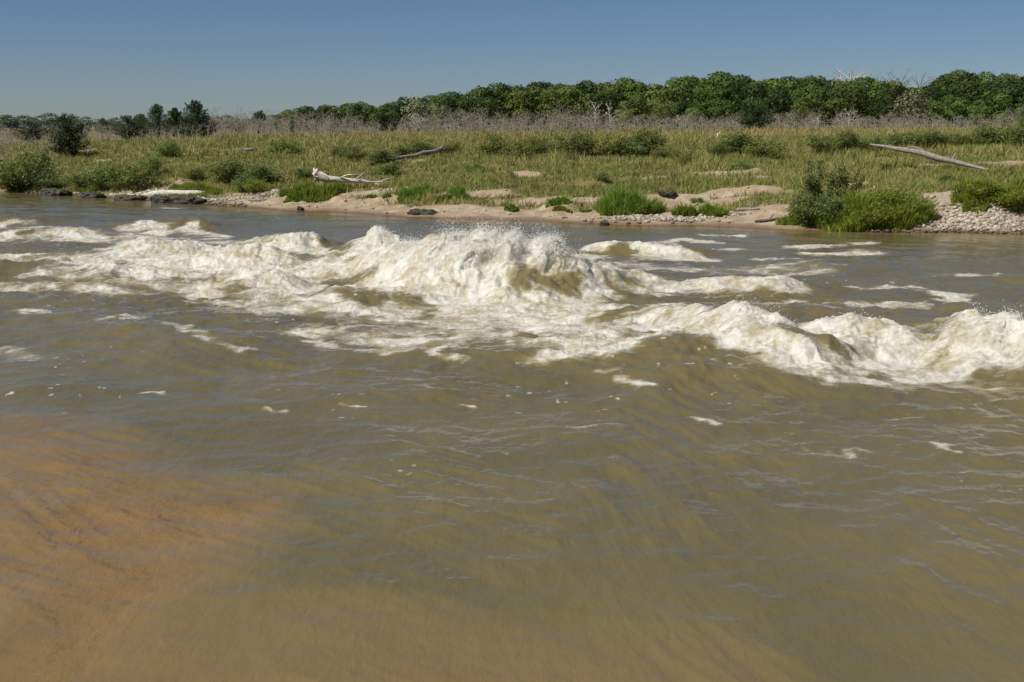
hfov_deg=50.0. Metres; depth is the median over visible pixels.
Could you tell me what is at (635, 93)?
oak tree
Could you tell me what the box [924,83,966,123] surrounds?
oak tree
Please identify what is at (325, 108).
oak tree
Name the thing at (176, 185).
grass clump
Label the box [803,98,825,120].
oak tree
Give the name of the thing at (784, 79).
oak tree
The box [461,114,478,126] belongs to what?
dead tree
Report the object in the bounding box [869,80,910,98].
oak tree
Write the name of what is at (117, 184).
shrub
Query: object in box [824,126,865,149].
shrub
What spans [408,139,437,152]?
shrub
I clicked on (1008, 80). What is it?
oak tree
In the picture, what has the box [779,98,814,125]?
oak tree
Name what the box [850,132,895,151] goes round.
shrub
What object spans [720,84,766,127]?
oak tree
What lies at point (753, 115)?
juniper
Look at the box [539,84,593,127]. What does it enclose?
oak tree
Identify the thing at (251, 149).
log
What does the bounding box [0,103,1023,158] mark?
dead scrub
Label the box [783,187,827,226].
shrub
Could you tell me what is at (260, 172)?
shrub
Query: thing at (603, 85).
oak tree
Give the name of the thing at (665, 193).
rock
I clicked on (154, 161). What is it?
shrub
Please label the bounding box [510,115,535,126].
dead tree
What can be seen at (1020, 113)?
bushy tree
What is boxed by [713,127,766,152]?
shrub
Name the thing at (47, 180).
shrub
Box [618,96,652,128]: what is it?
oak tree
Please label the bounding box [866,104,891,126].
oak tree
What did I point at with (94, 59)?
sky
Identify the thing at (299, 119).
dead tree
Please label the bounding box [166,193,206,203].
rock
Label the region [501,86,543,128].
oak tree
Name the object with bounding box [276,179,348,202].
grass clump
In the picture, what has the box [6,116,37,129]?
tree
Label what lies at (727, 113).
oak tree
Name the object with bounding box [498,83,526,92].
oak tree
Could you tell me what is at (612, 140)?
shrub
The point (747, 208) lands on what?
driftwood
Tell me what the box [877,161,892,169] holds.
shrub
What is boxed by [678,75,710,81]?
oak tree
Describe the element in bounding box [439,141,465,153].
shrub
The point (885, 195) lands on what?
shrub
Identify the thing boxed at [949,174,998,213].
grass clump
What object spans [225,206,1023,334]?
spray
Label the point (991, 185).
shrub
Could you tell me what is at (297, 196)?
grass clump
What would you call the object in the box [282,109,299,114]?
oak tree
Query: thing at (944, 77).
oak tree
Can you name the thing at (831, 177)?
shrub
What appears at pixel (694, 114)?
bushy tree
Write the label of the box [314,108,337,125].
oak tree
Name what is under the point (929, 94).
oak tree
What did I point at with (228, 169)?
shrub
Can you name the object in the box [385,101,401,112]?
oak tree
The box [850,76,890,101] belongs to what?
oak tree
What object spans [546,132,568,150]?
shrub
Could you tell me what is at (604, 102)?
tree
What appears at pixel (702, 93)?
oak tree
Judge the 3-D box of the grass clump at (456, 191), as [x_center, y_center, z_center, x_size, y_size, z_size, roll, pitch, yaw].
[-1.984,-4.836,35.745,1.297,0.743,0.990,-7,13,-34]
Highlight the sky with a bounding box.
[0,0,1023,128]
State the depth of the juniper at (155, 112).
89.78 m
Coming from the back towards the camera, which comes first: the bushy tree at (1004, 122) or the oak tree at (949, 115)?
the oak tree at (949, 115)
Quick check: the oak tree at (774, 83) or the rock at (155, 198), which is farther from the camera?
the oak tree at (774, 83)
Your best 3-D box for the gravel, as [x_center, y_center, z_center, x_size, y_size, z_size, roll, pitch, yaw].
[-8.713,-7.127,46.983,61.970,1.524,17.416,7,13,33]
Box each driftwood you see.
[248,197,266,200]
[729,208,742,213]
[735,203,759,210]
[755,214,779,221]
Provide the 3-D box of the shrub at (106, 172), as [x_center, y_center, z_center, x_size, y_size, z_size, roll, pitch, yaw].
[-16.198,-6.674,43.916,2.143,1.386,2.458,1,11,4]
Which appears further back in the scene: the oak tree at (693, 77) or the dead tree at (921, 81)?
the dead tree at (921, 81)
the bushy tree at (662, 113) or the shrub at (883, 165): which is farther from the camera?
the bushy tree at (662, 113)
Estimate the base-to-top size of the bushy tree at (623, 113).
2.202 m
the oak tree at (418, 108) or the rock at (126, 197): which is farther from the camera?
the oak tree at (418, 108)
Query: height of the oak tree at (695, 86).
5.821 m
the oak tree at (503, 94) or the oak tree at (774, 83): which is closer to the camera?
the oak tree at (503, 94)
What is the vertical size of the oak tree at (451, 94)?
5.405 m
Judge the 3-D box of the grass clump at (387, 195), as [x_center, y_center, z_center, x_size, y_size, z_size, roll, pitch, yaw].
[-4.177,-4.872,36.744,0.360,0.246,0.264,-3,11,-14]
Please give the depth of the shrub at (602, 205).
32.14 m
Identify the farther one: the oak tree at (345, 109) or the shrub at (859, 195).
the oak tree at (345, 109)
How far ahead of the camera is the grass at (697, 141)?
43.70 m
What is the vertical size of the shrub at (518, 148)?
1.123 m
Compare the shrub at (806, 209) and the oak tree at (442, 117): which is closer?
the shrub at (806, 209)
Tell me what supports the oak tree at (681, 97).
on the ground at (336, 203)
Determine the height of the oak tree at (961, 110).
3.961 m
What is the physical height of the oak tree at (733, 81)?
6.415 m
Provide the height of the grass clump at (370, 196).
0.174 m
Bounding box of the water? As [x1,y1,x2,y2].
[0,191,1023,681]
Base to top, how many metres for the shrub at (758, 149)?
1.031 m
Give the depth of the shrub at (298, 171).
42.90 m
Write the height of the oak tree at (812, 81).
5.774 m
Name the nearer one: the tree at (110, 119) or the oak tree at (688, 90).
the oak tree at (688, 90)
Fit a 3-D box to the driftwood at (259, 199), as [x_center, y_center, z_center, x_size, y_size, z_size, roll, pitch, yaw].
[-8.844,-4.970,38.180,0.781,0.238,0.077,4,12,21]
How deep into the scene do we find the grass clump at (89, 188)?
44.01 m
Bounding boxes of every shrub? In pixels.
[0,148,63,191]
[0,175,33,190]
[27,144,57,171]
[32,169,68,189]
[52,168,101,187]
[76,158,130,190]
[103,178,131,189]
[105,157,170,187]
[133,152,167,174]
[154,136,184,157]
[174,164,205,179]
[197,154,255,182]
[230,172,254,191]
[240,160,283,181]
[240,178,272,193]
[259,136,305,155]
[289,167,312,177]
[328,144,348,156]
[339,144,369,160]
[364,145,401,163]
[370,160,404,174]
[391,144,416,155]
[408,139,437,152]
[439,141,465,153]
[461,161,485,170]
[471,131,517,156]
[498,134,536,158]
[528,135,557,155]
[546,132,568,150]
[553,127,600,155]
[590,130,631,155]
[592,171,611,180]
[594,197,616,209]
[603,137,648,157]
[625,123,672,155]
[631,201,659,214]
[650,144,683,158]
[676,150,700,163]
[690,197,704,202]
[704,141,730,156]
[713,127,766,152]
[726,159,753,168]
[741,135,790,159]
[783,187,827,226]
[800,158,852,203]
[803,132,840,152]
[810,189,852,224]
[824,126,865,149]
[825,165,865,197]
[832,189,878,201]
[840,201,910,228]
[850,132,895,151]
[858,184,921,205]
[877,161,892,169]
[882,130,919,145]
[893,126,956,147]
[893,192,938,214]
[933,173,963,182]
[940,131,994,145]
[954,177,1005,196]
[965,121,1016,143]
[988,183,1023,207]
[995,116,1023,146]
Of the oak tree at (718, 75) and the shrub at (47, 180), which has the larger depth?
the oak tree at (718, 75)
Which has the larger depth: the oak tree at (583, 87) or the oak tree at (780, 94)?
the oak tree at (583, 87)
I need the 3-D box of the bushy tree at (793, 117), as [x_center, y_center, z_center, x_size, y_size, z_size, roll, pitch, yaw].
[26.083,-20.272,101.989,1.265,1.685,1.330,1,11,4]
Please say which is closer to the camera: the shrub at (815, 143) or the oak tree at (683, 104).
the shrub at (815, 143)
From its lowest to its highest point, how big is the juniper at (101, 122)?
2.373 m
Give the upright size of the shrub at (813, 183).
1.385 m
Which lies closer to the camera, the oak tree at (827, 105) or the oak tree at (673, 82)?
the oak tree at (827, 105)
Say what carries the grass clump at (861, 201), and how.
on the ground at (336, 203)
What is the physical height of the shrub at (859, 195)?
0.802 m
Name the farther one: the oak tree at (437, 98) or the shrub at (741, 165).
the oak tree at (437, 98)
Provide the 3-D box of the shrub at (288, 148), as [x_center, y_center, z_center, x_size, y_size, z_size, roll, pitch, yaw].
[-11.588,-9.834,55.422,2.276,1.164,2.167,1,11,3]
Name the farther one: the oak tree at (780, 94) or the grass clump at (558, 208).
the oak tree at (780, 94)
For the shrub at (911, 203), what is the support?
on the ground at (336, 203)
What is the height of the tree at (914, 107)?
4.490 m
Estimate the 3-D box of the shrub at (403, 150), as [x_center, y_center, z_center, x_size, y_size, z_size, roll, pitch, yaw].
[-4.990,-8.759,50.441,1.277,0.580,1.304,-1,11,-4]
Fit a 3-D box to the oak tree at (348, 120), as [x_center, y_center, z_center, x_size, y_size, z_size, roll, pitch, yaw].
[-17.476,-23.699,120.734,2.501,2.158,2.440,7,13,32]
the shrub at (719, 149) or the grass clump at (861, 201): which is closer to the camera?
the grass clump at (861, 201)
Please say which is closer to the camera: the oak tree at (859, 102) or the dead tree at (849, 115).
the dead tree at (849, 115)
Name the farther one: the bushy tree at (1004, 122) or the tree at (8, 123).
the tree at (8, 123)
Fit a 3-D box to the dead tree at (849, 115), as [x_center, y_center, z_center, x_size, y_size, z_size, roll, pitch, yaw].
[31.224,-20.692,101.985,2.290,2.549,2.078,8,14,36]
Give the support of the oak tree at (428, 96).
on the ground at (336, 203)
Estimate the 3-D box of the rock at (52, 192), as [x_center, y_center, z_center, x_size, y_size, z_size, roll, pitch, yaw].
[-18.019,-5.747,43.380,1.180,0.636,0.882,0,11,0]
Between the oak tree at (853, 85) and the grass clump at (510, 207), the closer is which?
the grass clump at (510, 207)
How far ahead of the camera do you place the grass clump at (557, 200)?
33.59 m
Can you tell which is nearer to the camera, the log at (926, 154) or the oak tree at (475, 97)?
the log at (926, 154)
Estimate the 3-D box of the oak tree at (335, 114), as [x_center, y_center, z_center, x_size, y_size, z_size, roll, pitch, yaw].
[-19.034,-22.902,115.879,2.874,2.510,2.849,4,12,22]
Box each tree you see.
[0,114,19,130]
[0,115,12,130]
[0,125,14,144]
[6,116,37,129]
[16,114,46,128]
[34,112,56,127]
[52,115,79,128]
[75,116,100,130]
[107,117,124,128]
[214,115,234,129]
[229,121,243,133]
[273,112,300,132]
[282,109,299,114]
[291,106,321,129]
[291,113,311,128]
[305,105,328,131]
[310,104,338,114]
[312,168,391,184]
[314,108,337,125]
[317,112,343,132]
[331,106,363,130]
[332,111,353,131]
[340,101,368,129]
[343,116,361,130]
[349,103,378,130]
[361,105,377,125]
[369,106,399,124]
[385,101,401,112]
[392,97,428,127]
[399,97,433,128]
[409,115,422,129]
[424,93,444,99]
[426,101,439,127]
[427,96,442,102]
[427,106,452,130]
[429,99,461,124]
[431,103,450,125]
[434,96,460,123]
[436,91,460,100]
[453,113,467,130]
[454,97,488,130]
[461,91,488,109]
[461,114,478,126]
[466,82,514,126]
[470,98,507,125]
[493,92,533,129]
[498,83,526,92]
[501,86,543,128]
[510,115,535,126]
[511,83,543,98]
[526,81,552,87]
[528,96,563,130]
[528,113,545,129]
[535,90,577,128]
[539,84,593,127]
[552,84,595,125]
[563,117,576,128]
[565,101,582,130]
[568,83,600,93]
[577,80,601,87]
[582,95,610,129]
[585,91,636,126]
[585,100,601,127]
[592,80,625,116]
[601,77,646,105]
[604,101,613,126]
[613,109,633,126]
[618,84,661,106]
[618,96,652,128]
[629,90,658,104]
[640,84,682,124]
[646,99,678,126]
[653,85,695,120]
[664,76,704,89]
[664,92,701,127]
[670,101,709,128]
[676,77,712,91]
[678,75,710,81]
[680,80,715,101]
[684,108,702,124]
[687,88,724,109]
[689,100,710,124]
[694,98,730,129]
[698,71,732,90]
[710,74,754,105]
[712,101,739,125]
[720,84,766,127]
[740,80,777,96]
[745,84,790,124]
[747,86,794,128]
[763,77,803,99]
[769,76,796,83]
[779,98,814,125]
[786,114,798,129]
[790,83,823,124]
[793,75,815,87]
[793,85,823,98]
[801,86,852,126]
[802,78,835,87]
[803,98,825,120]
[814,85,871,123]
[816,75,843,86]
[829,82,864,96]
[830,65,869,83]
[837,77,875,91]
[837,108,862,125]
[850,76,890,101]
[850,94,885,121]
[859,116,872,125]
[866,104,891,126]
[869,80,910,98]
[877,84,928,126]
[878,92,908,121]
[879,68,913,86]
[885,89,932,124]
[889,111,904,124]
[900,88,942,126]
[906,84,946,119]
[909,73,936,87]
[916,100,947,127]
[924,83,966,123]
[928,75,978,95]
[936,72,980,82]
[939,103,958,123]
[941,73,967,81]
[943,95,981,126]
[950,69,978,81]
[950,82,989,124]
[967,113,984,126]
[968,82,993,102]
[971,99,994,123]
[972,81,1023,123]
[974,90,1016,122]
[975,71,1015,84]
[991,75,1023,112]
[995,84,1023,119]
[998,116,1011,125]
[1002,74,1023,80]
[1013,107,1023,124]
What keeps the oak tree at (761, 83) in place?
on the ground at (336, 203)
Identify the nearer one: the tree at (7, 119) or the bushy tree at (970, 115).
the bushy tree at (970, 115)
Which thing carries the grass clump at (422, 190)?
on the ground at (336, 203)
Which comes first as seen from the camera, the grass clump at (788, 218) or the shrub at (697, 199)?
the grass clump at (788, 218)
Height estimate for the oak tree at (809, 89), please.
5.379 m
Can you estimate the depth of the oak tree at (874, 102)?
126.19 m
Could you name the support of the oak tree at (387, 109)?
on the ground at (336, 203)
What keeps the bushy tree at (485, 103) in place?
on the ground at (336, 203)
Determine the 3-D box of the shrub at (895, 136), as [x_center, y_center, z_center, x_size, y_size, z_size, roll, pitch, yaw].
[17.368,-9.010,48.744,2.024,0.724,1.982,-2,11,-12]
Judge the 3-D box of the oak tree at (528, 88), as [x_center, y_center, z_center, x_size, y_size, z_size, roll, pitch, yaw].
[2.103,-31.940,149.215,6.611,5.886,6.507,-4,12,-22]
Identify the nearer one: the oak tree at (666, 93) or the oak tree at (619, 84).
the oak tree at (666, 93)
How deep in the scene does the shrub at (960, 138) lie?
46.56 m
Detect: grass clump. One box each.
[73,185,101,192]
[168,181,196,189]
[191,182,222,194]
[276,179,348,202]
[283,190,313,202]
[365,194,375,197]
[382,192,391,198]
[394,183,439,203]
[429,183,474,202]
[503,203,519,211]
[544,195,572,207]
[552,204,572,212]
[580,209,591,212]
[592,181,668,215]
[669,201,703,216]
[690,198,730,216]
[770,205,817,226]
[811,204,854,225]
[813,185,945,231]
[884,199,930,230]
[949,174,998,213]
[988,173,1023,212]
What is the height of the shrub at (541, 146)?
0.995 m
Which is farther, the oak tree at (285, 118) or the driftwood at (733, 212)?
the oak tree at (285, 118)
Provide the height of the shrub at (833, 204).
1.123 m
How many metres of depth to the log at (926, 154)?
37.77 m
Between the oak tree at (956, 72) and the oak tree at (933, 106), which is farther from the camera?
the oak tree at (956, 72)
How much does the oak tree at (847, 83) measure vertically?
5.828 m
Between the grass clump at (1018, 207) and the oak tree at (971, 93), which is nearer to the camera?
the grass clump at (1018, 207)
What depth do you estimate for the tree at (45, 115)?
321.73 m
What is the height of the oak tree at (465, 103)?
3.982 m
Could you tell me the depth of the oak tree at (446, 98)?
142.78 m
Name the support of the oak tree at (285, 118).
on the ground at (336, 203)
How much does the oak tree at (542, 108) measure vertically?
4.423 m
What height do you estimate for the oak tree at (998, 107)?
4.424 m
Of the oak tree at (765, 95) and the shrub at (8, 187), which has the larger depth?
the oak tree at (765, 95)
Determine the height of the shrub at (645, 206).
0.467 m
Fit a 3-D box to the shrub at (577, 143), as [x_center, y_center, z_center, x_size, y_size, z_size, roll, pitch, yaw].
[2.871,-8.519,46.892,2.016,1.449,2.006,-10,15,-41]
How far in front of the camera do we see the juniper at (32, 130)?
88.20 m
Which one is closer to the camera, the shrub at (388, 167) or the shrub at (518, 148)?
the shrub at (388, 167)
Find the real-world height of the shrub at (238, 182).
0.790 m
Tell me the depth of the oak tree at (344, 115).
128.52 m
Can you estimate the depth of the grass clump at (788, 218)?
29.29 m
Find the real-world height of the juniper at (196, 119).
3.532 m
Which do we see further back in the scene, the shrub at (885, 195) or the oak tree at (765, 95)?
the oak tree at (765, 95)
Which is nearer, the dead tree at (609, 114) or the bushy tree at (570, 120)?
the bushy tree at (570, 120)
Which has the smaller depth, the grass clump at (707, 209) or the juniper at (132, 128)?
the grass clump at (707, 209)
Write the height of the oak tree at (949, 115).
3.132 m
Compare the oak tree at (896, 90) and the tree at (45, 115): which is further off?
the tree at (45, 115)
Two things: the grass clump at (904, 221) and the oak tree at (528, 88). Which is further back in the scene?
the oak tree at (528, 88)
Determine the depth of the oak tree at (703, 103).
128.36 m
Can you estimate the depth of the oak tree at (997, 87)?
126.10 m
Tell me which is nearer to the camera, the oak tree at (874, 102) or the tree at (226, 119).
the oak tree at (874, 102)
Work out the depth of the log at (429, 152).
49.54 m
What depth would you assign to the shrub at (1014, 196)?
28.67 m
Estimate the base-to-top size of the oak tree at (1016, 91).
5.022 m
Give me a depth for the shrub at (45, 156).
50.66 m
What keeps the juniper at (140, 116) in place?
on the ground at (336, 203)
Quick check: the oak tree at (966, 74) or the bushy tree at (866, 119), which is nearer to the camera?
the bushy tree at (866, 119)
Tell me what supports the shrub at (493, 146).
on the ground at (336, 203)
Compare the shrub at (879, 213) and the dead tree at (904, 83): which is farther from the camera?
the dead tree at (904, 83)
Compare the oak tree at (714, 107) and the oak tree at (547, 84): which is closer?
the oak tree at (714, 107)
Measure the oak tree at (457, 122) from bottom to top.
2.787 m
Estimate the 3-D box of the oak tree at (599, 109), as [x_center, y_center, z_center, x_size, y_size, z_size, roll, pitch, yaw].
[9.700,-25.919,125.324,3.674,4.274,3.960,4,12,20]
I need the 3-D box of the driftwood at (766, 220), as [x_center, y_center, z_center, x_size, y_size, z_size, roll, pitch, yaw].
[6.921,-3.335,29.769,0.669,0.253,0.111,4,12,19]
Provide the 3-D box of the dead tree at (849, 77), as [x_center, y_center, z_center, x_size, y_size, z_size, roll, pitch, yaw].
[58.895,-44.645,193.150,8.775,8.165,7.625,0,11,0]
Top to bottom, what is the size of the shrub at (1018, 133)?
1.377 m
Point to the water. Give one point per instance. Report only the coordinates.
(306, 447)
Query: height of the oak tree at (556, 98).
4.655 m
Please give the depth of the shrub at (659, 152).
44.52 m
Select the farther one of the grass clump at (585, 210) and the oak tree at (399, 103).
the oak tree at (399, 103)
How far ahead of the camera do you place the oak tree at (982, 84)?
140.29 m
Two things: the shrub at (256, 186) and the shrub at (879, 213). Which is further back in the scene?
the shrub at (256, 186)
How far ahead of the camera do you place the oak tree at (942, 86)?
138.36 m
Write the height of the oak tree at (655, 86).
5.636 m
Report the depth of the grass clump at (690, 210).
31.30 m
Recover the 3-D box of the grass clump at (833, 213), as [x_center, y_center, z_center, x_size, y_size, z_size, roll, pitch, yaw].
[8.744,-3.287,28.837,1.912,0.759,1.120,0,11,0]
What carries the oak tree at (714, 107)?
on the ground at (336, 203)
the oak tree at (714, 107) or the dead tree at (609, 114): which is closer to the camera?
the dead tree at (609, 114)
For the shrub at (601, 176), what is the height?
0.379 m
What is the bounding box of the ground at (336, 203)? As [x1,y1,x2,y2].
[0,114,1023,234]
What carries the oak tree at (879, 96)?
on the ground at (336, 203)
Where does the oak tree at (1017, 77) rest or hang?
on the ground at (336, 203)
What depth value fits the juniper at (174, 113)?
87.99 m
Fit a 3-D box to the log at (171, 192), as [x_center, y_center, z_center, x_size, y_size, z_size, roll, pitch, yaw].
[-12.823,-5.417,40.884,3.034,0.421,0.312,3,11,13]
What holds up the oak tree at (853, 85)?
on the ground at (336, 203)
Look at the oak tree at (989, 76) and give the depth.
151.91 m
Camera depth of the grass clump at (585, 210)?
32.87 m
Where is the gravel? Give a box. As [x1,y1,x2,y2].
[18,149,1023,234]
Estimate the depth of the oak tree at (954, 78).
142.52 m
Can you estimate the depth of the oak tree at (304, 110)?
118.28 m
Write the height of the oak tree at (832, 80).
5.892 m
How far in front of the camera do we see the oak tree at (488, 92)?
120.11 m
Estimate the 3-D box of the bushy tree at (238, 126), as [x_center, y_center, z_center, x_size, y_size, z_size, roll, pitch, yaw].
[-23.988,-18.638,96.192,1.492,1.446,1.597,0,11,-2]
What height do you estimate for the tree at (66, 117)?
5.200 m
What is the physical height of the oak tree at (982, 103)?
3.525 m
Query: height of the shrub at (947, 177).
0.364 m
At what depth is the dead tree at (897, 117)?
97.92 m
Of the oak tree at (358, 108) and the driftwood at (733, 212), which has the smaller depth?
the driftwood at (733, 212)
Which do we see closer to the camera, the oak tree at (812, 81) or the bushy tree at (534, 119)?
the bushy tree at (534, 119)
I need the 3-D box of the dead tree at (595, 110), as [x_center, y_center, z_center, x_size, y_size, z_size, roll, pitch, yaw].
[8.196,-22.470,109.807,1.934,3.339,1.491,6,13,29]
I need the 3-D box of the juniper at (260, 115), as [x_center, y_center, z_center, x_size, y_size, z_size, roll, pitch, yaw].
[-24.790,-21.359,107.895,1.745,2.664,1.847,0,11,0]
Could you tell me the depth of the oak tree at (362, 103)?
169.45 m
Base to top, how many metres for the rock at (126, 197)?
0.431 m
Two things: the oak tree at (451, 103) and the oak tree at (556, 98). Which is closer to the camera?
the oak tree at (556, 98)
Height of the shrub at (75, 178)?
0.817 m
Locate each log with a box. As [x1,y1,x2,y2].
[138,190,205,197]
[218,148,256,151]
[367,144,446,165]
[870,144,987,170]
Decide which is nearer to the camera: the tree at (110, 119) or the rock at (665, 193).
the rock at (665, 193)
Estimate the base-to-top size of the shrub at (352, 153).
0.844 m
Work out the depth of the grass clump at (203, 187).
40.88 m
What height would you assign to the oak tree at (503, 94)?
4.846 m
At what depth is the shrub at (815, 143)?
45.71 m
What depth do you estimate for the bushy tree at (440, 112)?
109.41 m
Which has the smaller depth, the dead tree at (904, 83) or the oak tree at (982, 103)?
the oak tree at (982, 103)
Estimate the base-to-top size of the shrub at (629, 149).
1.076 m
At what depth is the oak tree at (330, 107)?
153.92 m
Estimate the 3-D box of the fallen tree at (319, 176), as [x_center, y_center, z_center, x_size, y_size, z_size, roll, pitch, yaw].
[-5.602,-5.811,38.700,2.920,0.579,0.539,0,11,0]
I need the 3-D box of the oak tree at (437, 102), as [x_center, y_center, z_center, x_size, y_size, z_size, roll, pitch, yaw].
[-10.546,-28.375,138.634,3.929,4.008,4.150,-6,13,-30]
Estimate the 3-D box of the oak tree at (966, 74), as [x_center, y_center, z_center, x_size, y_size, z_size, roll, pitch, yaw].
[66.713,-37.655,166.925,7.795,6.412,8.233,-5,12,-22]
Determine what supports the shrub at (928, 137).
on the ground at (336, 203)
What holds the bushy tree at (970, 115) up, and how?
on the ground at (336, 203)
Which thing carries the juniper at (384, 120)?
on the ground at (336, 203)
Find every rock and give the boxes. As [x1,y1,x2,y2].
[40,188,71,195]
[81,191,105,197]
[114,194,147,199]
[149,194,168,202]
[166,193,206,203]
[407,208,438,214]
[600,221,608,224]
[658,190,676,196]
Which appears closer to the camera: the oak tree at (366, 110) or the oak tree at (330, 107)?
the oak tree at (366, 110)
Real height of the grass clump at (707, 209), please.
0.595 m
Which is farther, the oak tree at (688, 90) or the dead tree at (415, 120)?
the oak tree at (688, 90)
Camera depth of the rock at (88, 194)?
41.75 m
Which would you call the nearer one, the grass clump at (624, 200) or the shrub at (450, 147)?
the grass clump at (624, 200)
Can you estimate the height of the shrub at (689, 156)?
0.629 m
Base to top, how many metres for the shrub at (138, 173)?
1.223 m
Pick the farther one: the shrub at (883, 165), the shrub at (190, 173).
the shrub at (190, 173)
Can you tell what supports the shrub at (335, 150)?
on the ground at (336, 203)
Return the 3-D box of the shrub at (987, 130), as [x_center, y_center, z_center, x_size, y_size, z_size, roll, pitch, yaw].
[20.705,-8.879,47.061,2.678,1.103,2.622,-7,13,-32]
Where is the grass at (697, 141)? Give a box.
[0,122,1023,226]
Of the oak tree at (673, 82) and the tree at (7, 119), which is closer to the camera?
the oak tree at (673, 82)
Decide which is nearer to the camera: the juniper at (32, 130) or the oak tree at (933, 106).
the juniper at (32, 130)
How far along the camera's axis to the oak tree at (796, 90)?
142.59 m
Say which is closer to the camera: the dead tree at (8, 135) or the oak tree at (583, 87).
the dead tree at (8, 135)
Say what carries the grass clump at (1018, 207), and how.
on the ground at (336, 203)
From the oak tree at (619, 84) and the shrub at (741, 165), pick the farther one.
the oak tree at (619, 84)
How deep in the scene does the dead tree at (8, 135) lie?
78.61 m
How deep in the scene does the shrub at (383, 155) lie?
46.75 m
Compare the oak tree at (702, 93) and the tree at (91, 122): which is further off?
the tree at (91, 122)
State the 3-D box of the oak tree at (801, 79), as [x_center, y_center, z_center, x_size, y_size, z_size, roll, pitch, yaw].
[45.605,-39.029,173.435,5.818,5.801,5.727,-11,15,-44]
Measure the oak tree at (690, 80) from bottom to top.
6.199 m
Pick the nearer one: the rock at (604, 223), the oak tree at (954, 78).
the rock at (604, 223)
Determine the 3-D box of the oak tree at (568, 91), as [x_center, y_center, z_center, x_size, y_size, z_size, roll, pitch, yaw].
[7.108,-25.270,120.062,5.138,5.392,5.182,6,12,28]
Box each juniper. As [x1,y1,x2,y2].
[9,125,51,141]
[44,113,90,156]
[95,118,111,132]
[106,114,155,138]
[136,113,147,130]
[142,103,169,136]
[156,107,188,136]
[169,99,221,137]
[251,110,267,133]
[370,113,400,132]
[735,101,776,128]
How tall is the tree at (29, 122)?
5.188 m
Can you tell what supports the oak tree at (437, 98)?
on the ground at (336, 203)
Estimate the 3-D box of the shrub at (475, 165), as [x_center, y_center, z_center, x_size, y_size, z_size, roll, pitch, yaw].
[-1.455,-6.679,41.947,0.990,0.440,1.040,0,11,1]
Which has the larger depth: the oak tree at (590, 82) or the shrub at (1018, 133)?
the oak tree at (590, 82)
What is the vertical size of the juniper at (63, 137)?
3.122 m
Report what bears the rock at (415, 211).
on the ground at (336, 203)
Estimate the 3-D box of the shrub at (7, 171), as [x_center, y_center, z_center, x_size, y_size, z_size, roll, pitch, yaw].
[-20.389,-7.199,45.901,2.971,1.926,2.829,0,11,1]
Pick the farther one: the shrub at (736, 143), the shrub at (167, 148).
the shrub at (167, 148)
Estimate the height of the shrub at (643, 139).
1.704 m

